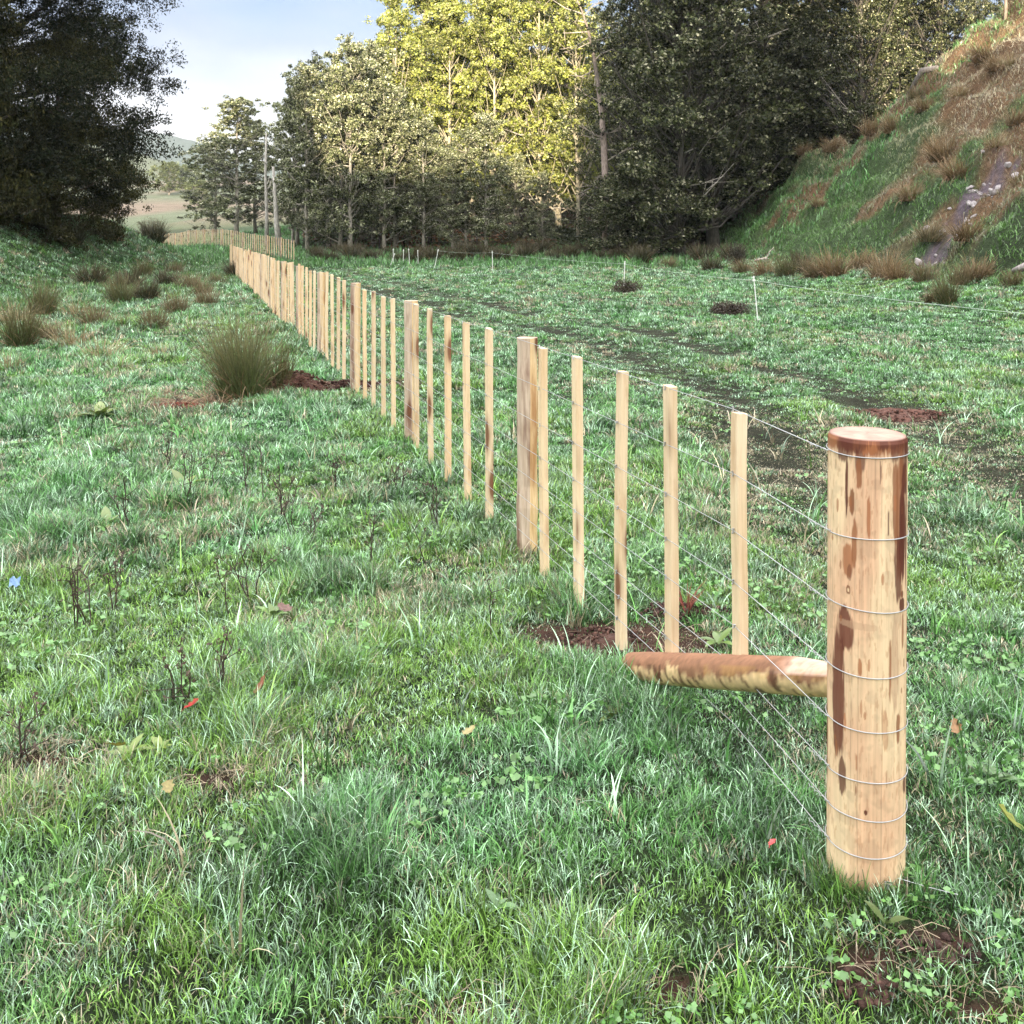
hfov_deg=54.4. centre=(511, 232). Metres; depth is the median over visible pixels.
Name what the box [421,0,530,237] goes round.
yellow poplar
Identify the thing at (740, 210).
understorey tree
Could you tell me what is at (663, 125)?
broadleaf tree
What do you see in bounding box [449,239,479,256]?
rush clump
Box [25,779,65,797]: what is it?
broadleaf weed
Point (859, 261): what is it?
rush clump
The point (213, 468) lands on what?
weed stem
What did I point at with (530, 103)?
yellow poplar
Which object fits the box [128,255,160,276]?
rush clump
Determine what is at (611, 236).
understorey tree
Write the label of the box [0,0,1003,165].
sky
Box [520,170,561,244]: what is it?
poplar
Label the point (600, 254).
rush clump
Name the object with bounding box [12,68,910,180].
hill
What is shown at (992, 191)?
rock
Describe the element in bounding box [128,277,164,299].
rush clump
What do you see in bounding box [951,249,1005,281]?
rush clump
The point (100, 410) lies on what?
broadleaf weed
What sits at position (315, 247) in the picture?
rush clump
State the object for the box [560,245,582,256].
rush clump
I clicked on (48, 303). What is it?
rush clump
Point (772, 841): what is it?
fallen leaf
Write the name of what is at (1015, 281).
rush clump
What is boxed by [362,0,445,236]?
yellow poplar
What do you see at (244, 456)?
weed stem
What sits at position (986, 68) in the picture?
rush clump
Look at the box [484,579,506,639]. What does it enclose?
weed stem
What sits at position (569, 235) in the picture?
undergrowth
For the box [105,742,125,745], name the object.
fallen leaf
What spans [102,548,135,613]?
weed stem
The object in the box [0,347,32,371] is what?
rush clump
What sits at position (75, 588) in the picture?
weed stem
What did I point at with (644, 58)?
broadleaf tree
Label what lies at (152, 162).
hill
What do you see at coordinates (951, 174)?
rush clump
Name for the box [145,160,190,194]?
tree
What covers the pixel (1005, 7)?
timber post
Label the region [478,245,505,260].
rush clump
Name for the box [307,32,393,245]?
poplar
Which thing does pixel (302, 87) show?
poplar
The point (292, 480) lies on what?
weed stem
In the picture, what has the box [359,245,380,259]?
rush clump
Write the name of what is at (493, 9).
yellow poplar
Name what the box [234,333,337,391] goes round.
rush clump
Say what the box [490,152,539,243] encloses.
poplar
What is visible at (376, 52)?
poplar
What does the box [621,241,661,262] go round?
rush clump
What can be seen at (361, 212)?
poplar
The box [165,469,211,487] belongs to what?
broadleaf weed
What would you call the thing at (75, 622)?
weed stem
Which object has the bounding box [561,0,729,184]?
broadleaf tree
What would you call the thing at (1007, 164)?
rock
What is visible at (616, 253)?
rush clump
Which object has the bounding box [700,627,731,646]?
broadleaf weed
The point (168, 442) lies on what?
weed stem
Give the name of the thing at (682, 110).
broadleaf tree
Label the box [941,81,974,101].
rush clump
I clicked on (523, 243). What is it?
rush clump
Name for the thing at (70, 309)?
rush clump
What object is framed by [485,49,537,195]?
broadleaf tree
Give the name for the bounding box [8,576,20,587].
litter
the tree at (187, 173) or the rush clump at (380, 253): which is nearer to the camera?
the rush clump at (380, 253)
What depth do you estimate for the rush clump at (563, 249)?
56.84 m
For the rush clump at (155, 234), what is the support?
on the ground at (174, 213)
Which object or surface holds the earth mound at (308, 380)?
on the ground at (174, 213)
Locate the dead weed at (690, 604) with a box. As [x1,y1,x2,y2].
[664,579,704,613]
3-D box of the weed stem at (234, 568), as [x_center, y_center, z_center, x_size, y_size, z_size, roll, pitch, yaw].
[-1.162,1.541,4.450,0.328,0.306,0.116,0,0,13]
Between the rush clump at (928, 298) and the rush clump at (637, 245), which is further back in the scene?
the rush clump at (637, 245)
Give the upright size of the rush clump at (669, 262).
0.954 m
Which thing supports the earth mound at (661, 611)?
on the ground at (174, 213)
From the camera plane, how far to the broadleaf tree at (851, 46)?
89.80 m
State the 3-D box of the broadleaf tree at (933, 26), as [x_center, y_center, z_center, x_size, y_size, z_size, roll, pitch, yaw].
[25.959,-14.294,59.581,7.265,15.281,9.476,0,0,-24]
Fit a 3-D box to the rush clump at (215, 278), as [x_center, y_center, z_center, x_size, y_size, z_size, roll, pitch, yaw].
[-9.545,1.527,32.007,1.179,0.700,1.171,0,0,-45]
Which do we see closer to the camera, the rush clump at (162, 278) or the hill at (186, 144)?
the rush clump at (162, 278)
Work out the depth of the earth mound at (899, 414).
9.21 m
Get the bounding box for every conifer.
[0,0,57,238]
[0,0,84,229]
[0,0,188,217]
[0,27,162,251]
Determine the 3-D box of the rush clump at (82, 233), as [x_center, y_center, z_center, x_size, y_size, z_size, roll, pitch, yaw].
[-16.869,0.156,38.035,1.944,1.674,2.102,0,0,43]
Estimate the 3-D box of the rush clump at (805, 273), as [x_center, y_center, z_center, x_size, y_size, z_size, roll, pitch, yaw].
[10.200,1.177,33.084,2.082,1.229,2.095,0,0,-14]
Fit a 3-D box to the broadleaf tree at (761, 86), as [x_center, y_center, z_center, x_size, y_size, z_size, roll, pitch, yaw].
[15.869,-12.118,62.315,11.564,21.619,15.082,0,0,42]
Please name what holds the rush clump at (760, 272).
on the ground at (174, 213)
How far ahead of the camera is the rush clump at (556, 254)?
54.04 m
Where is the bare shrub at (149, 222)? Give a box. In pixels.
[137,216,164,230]
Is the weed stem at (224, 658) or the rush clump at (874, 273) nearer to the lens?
the weed stem at (224, 658)
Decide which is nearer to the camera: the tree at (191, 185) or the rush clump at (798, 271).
the rush clump at (798, 271)
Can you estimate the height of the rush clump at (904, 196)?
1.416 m
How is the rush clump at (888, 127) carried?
on the ground at (174, 213)
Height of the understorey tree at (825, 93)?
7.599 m
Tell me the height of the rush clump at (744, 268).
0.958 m
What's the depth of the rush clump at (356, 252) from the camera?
55.05 m
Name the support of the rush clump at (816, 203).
on the ground at (174, 213)
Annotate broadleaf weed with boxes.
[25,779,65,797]
[73,401,116,416]
[84,506,120,528]
[105,733,147,760]
[147,735,171,756]
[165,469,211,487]
[257,603,286,618]
[350,526,383,538]
[481,888,517,912]
[599,703,623,721]
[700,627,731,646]
[864,900,908,923]
[976,763,1016,783]
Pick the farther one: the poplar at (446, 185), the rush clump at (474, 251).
the poplar at (446, 185)
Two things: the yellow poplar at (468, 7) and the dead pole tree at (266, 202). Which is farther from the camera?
the yellow poplar at (468, 7)
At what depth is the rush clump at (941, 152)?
37.79 m
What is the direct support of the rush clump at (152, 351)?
on the ground at (174, 213)
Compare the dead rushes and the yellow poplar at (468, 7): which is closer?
the dead rushes
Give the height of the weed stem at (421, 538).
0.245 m
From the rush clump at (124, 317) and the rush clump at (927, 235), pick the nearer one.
the rush clump at (124, 317)
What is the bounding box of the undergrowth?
[301,143,768,249]
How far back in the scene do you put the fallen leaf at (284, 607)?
4.28 m
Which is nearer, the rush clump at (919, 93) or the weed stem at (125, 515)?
the weed stem at (125, 515)
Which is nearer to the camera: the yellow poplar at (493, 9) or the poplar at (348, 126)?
the poplar at (348, 126)
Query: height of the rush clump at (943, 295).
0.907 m
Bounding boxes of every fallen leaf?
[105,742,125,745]
[161,780,174,796]
[181,698,198,711]
[253,670,267,692]
[277,603,292,611]
[462,723,477,733]
[768,839,775,847]
[951,715,961,733]
[999,804,1023,829]
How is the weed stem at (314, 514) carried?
on the ground at (174, 213)
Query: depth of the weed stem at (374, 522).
4.98 m
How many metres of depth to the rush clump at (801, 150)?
57.80 m
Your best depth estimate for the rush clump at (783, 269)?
34.87 m
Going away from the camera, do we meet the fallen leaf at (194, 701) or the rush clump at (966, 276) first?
the fallen leaf at (194, 701)
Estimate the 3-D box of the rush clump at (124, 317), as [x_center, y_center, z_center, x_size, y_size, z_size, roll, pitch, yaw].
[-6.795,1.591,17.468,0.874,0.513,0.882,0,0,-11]
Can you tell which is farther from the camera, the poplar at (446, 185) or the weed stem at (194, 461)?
the poplar at (446, 185)
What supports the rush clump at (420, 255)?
on the ground at (174, 213)
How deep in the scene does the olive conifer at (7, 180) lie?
33.41 m
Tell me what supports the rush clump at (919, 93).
on the ground at (174, 213)
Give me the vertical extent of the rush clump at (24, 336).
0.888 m
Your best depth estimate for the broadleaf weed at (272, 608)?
4.32 m
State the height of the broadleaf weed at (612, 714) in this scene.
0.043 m
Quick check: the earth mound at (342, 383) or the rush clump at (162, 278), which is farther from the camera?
the rush clump at (162, 278)
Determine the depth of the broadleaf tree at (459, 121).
89.08 m
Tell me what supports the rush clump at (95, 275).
on the ground at (174, 213)
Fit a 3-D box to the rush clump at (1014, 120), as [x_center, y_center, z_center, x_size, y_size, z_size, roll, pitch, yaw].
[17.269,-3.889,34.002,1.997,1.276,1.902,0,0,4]
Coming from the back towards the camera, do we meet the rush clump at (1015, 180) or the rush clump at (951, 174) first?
the rush clump at (951, 174)
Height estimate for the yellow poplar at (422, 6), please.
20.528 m
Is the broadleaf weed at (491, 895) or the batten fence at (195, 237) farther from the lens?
the batten fence at (195, 237)
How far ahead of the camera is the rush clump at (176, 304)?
20.42 m
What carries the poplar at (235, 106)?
on the ground at (174, 213)
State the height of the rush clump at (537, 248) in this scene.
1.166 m
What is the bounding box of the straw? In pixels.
[4,378,1023,1023]
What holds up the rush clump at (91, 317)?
on the ground at (174, 213)
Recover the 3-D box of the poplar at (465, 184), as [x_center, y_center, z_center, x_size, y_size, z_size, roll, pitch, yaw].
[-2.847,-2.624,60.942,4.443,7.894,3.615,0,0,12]
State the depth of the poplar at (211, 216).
91.72 m
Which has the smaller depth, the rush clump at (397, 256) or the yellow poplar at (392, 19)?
the rush clump at (397, 256)
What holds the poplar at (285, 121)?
on the ground at (174, 213)
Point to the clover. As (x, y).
(514, 776)
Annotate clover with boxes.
[0,378,1023,1023]
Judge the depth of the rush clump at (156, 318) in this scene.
16.92 m
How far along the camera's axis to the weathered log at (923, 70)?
49.90 m
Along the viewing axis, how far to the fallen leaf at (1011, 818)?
2.72 m
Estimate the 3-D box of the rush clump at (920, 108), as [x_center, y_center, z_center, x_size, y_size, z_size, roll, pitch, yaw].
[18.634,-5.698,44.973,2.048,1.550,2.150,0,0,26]
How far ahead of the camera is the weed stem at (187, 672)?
3.46 m
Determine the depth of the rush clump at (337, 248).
58.61 m
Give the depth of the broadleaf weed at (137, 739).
3.16 m
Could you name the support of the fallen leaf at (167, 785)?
on the ground at (174, 213)
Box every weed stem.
[0,685,57,767]
[58,560,95,625]
[61,546,89,628]
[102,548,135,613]
[105,472,140,525]
[143,634,196,710]
[160,428,177,469]
[171,394,188,419]
[181,450,201,502]
[198,450,225,489]
[206,622,244,691]
[214,560,231,613]
[215,544,290,599]
[231,445,251,491]
[256,441,263,497]
[259,473,303,534]
[267,466,295,518]
[303,502,328,542]
[325,453,345,487]
[361,511,383,565]
[387,460,409,487]
[408,519,431,563]
[414,480,443,525]
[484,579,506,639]
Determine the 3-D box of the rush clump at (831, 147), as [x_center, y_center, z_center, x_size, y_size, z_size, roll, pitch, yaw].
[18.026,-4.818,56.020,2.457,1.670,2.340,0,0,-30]
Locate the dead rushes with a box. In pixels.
[84,370,289,412]
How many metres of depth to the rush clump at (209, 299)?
23.01 m
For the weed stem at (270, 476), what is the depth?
5.43 m
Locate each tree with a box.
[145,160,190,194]
[169,164,201,190]
[183,179,217,207]
[258,133,277,246]
[264,166,282,246]
[303,71,354,200]
[380,52,447,159]
[429,59,520,212]
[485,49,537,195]
[505,19,592,171]
[545,0,798,256]
[548,0,701,230]
[549,0,634,252]
[552,56,642,210]
[557,170,667,254]
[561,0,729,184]
[583,147,715,256]
[599,0,819,252]
[635,155,760,248]
[654,0,832,189]
[666,0,875,205]
[669,109,817,217]
[716,63,857,189]
[729,0,900,142]
[752,0,814,127]
[769,85,877,186]
[774,0,936,139]
[778,1,893,106]
[803,0,911,142]
[819,0,985,112]
[866,3,958,104]
[871,0,1002,94]
[942,0,998,44]
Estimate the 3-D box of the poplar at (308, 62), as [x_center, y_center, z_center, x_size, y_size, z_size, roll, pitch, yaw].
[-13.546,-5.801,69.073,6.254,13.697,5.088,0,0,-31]
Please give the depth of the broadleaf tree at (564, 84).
99.73 m
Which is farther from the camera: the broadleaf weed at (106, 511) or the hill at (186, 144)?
the hill at (186, 144)
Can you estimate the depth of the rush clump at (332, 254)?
52.65 m
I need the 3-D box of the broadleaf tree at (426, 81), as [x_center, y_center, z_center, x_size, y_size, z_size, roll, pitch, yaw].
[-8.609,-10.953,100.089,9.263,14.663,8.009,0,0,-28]
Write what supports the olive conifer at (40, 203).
on the ground at (174, 213)
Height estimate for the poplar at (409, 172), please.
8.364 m
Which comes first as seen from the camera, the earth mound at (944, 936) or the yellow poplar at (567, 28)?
the earth mound at (944, 936)
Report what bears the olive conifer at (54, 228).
on the ground at (174, 213)
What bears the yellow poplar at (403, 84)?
on the ground at (174, 213)
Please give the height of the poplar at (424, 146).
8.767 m
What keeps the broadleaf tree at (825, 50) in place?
on the ground at (174, 213)
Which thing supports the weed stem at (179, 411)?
on the ground at (174, 213)
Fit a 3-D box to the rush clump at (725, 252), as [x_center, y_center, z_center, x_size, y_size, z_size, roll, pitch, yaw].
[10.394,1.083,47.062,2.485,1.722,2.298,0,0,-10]
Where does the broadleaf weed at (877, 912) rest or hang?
on the ground at (174, 213)
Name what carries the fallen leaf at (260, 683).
on the ground at (174, 213)
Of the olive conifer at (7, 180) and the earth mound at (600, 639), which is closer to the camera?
the earth mound at (600, 639)
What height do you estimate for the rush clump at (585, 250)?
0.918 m
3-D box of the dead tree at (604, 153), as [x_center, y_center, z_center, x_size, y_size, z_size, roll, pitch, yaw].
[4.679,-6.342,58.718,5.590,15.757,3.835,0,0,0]
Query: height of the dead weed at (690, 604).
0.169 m
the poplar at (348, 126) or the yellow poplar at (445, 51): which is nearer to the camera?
the poplar at (348, 126)
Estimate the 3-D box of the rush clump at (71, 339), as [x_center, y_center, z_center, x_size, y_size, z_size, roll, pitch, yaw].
[-6.413,1.578,14.450,1.197,0.812,1.186,0,0,38]
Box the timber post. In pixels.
[1004,0,1007,19]
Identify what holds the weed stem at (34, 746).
on the ground at (174, 213)
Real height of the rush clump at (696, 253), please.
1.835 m
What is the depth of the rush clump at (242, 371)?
9.65 m
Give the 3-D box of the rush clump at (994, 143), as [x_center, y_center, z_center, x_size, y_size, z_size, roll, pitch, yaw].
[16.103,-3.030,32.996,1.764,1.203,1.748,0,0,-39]
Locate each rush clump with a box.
[0,295,58,346]
[0,299,45,322]
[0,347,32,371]
[15,275,74,314]
[28,314,100,350]
[35,316,74,339]
[44,298,96,316]
[62,219,100,253]
[66,262,113,285]
[70,297,130,325]
[70,332,131,360]
[83,270,140,303]
[88,220,135,243]
[106,268,149,286]
[111,309,136,323]
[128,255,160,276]
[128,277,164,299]
[131,302,174,327]
[133,217,174,245]
[142,339,174,355]
[143,265,181,284]
[147,294,325,405]
[153,289,201,311]
[157,257,187,272]
[170,270,211,287]
[179,277,219,294]
[189,285,227,304]
[203,271,229,283]
[219,257,235,275]
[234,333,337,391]
[302,245,321,255]
[305,244,326,257]
[319,249,341,260]
[326,241,345,253]
[337,243,367,258]
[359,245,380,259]
[370,248,386,257]
[381,245,396,253]
[387,248,409,262]
[400,245,429,262]
[416,245,437,252]
[421,246,444,259]
[435,245,453,256]
[442,246,466,261]
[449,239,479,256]
[461,239,489,256]
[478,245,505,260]
[497,247,516,259]
[511,235,538,252]
[512,243,540,257]
[529,243,544,251]
[531,238,553,253]
[543,247,563,258]
[545,241,574,255]
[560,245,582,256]
[580,245,594,253]
[589,248,609,258]
[608,248,626,257]
[614,242,640,256]
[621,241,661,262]
[657,255,681,267]
[676,241,721,260]
[697,251,727,270]
[713,237,752,260]
[727,257,760,272]
[747,255,777,275]
[757,252,803,276]
[777,244,820,273]
[791,140,815,155]
[791,251,837,277]
[800,242,860,278]
[805,195,827,208]
[815,135,846,154]
[841,245,879,269]
[849,113,882,139]
[853,245,915,278]
[868,108,900,138]
[870,255,914,280]
[883,178,928,208]
[900,81,932,99]
[901,257,944,281]
[905,92,938,117]
[906,217,958,243]
[909,126,959,165]
[917,267,968,304]
[920,284,942,302]
[922,150,973,188]
[932,211,989,249]
[935,259,979,285]
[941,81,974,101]
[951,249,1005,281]
[954,32,1001,72]
[970,125,1021,150]
[972,48,1008,79]
[986,46,1022,70]
[989,103,1023,134]
[993,267,1023,286]
[1002,168,1023,187]
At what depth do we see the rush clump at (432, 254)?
53.72 m
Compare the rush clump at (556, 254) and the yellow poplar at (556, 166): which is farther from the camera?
the yellow poplar at (556, 166)
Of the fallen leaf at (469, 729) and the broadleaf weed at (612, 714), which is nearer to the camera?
the fallen leaf at (469, 729)
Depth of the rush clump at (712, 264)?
42.88 m
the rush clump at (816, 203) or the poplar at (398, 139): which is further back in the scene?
the poplar at (398, 139)
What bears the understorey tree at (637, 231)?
on the ground at (174, 213)
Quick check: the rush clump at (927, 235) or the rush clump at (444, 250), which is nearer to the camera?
the rush clump at (927, 235)
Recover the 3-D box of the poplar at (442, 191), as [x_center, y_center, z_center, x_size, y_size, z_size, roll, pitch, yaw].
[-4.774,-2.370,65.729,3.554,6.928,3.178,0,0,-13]
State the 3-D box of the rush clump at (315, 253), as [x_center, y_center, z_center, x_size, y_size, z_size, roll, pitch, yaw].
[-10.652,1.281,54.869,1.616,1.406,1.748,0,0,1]
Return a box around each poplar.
[177,131,254,234]
[178,95,285,235]
[221,119,284,233]
[258,95,314,241]
[265,62,346,250]
[268,76,330,244]
[276,50,345,243]
[279,77,364,247]
[294,59,387,247]
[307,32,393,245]
[339,39,419,238]
[340,72,425,247]
[343,39,433,245]
[343,46,396,243]
[352,107,439,247]
[356,0,470,218]
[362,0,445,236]
[380,124,429,245]
[392,113,449,247]
[394,0,490,230]
[413,145,459,243]
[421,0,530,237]
[425,152,480,250]
[428,126,504,247]
[453,0,552,240]
[453,111,515,249]
[462,0,581,233]
[488,0,590,239]
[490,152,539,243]
[511,0,614,237]
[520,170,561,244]
[526,0,618,238]
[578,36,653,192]
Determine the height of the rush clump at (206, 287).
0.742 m
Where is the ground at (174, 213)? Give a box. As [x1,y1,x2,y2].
[0,0,1023,1023]
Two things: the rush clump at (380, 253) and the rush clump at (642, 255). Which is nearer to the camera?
the rush clump at (642, 255)
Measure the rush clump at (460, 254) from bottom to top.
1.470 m
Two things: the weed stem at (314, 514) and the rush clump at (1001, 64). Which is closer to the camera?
the weed stem at (314, 514)
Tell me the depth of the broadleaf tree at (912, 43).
93.32 m
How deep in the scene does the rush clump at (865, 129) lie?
49.76 m
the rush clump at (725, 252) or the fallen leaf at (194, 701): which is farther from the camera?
the rush clump at (725, 252)
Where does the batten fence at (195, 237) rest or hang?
on the ground at (174, 213)
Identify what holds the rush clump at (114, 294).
on the ground at (174, 213)
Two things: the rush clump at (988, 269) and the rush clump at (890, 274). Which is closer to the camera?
the rush clump at (988, 269)
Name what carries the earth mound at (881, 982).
on the ground at (174, 213)
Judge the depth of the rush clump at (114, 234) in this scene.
41.78 m
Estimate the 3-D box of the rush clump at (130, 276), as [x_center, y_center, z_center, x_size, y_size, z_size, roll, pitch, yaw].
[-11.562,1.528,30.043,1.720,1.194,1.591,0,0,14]
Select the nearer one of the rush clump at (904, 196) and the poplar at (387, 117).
the rush clump at (904, 196)
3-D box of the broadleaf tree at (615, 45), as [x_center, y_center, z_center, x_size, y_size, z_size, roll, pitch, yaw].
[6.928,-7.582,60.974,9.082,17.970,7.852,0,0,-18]
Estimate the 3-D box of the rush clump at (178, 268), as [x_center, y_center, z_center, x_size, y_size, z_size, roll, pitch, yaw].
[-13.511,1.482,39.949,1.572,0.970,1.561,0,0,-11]
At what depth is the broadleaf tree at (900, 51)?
61.37 m
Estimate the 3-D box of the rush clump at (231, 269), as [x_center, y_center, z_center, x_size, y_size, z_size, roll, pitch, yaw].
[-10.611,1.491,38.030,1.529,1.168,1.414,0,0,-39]
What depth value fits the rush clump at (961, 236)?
28.30 m
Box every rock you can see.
[989,188,995,195]
[1004,162,1011,167]
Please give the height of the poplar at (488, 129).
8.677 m
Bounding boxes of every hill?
[5,141,219,180]
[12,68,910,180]
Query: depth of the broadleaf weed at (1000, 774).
2.99 m
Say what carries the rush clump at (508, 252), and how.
on the ground at (174, 213)
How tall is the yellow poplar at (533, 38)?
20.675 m
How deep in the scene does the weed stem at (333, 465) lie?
6.43 m
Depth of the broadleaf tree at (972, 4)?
57.61 m
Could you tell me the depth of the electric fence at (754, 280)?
18.59 m
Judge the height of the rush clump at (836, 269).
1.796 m
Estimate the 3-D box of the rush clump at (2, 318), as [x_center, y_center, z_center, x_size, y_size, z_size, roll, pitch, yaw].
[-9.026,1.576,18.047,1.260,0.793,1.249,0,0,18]
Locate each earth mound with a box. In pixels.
[144,402,210,412]
[267,370,330,392]
[322,379,380,389]
[553,626,664,665]
[629,601,729,622]
[833,961,902,1011]
[845,407,944,422]
[895,930,981,980]
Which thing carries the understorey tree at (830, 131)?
on the ground at (174, 213)
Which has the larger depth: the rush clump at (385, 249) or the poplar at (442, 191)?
the poplar at (442, 191)
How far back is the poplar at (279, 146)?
70.53 m
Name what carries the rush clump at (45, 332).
on the ground at (174, 213)
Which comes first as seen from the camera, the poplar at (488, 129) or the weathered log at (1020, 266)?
the weathered log at (1020, 266)
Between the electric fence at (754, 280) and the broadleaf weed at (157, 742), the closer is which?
the broadleaf weed at (157, 742)
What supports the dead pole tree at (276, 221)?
on the ground at (174, 213)
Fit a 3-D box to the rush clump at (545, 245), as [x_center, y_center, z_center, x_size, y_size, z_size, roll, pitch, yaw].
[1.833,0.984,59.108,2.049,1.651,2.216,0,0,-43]
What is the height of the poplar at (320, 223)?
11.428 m
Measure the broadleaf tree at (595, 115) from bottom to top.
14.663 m
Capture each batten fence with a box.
[164,229,293,259]
[230,245,957,896]
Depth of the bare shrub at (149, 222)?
103.90 m
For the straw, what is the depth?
2.24 m
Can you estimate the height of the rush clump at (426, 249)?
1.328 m
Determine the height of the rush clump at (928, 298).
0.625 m
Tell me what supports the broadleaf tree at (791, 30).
on the ground at (174, 213)
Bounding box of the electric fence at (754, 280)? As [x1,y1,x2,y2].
[435,249,1023,320]
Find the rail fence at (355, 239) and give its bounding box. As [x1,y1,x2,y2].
[330,234,501,248]
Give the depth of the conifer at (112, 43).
36.29 m
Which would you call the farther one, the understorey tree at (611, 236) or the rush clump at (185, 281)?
the understorey tree at (611, 236)
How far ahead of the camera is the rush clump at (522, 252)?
55.66 m
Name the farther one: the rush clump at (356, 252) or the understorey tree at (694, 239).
the understorey tree at (694, 239)
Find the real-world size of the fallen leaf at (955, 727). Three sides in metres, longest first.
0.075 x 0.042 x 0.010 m
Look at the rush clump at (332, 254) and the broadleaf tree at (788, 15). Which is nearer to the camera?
the rush clump at (332, 254)
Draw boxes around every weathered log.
[906,64,938,96]
[1011,263,1023,272]
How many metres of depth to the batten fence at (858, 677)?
3.08 m
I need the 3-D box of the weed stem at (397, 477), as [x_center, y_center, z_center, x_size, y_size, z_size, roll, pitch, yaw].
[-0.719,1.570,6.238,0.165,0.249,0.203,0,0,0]
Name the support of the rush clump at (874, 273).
on the ground at (174, 213)
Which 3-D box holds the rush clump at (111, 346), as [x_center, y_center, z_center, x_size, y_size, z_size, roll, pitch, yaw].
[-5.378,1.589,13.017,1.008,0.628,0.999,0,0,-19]
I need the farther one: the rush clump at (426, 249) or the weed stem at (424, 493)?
the rush clump at (426, 249)
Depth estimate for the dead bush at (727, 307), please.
20.36 m
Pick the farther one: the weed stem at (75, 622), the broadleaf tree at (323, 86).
the broadleaf tree at (323, 86)
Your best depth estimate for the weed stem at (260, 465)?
6.24 m
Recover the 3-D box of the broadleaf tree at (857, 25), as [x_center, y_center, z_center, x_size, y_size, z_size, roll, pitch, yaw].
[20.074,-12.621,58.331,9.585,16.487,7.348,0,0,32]
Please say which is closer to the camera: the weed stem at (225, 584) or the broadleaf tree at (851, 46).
the weed stem at (225, 584)
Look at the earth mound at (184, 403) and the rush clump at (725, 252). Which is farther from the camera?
the rush clump at (725, 252)
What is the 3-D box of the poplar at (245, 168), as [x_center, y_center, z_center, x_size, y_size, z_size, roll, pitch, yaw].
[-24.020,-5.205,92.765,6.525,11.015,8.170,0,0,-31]
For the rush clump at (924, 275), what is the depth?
26.94 m
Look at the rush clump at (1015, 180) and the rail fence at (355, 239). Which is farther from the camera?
the rail fence at (355, 239)
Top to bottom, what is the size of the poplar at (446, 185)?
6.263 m
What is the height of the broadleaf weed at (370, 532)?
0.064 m
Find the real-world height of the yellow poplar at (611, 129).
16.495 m

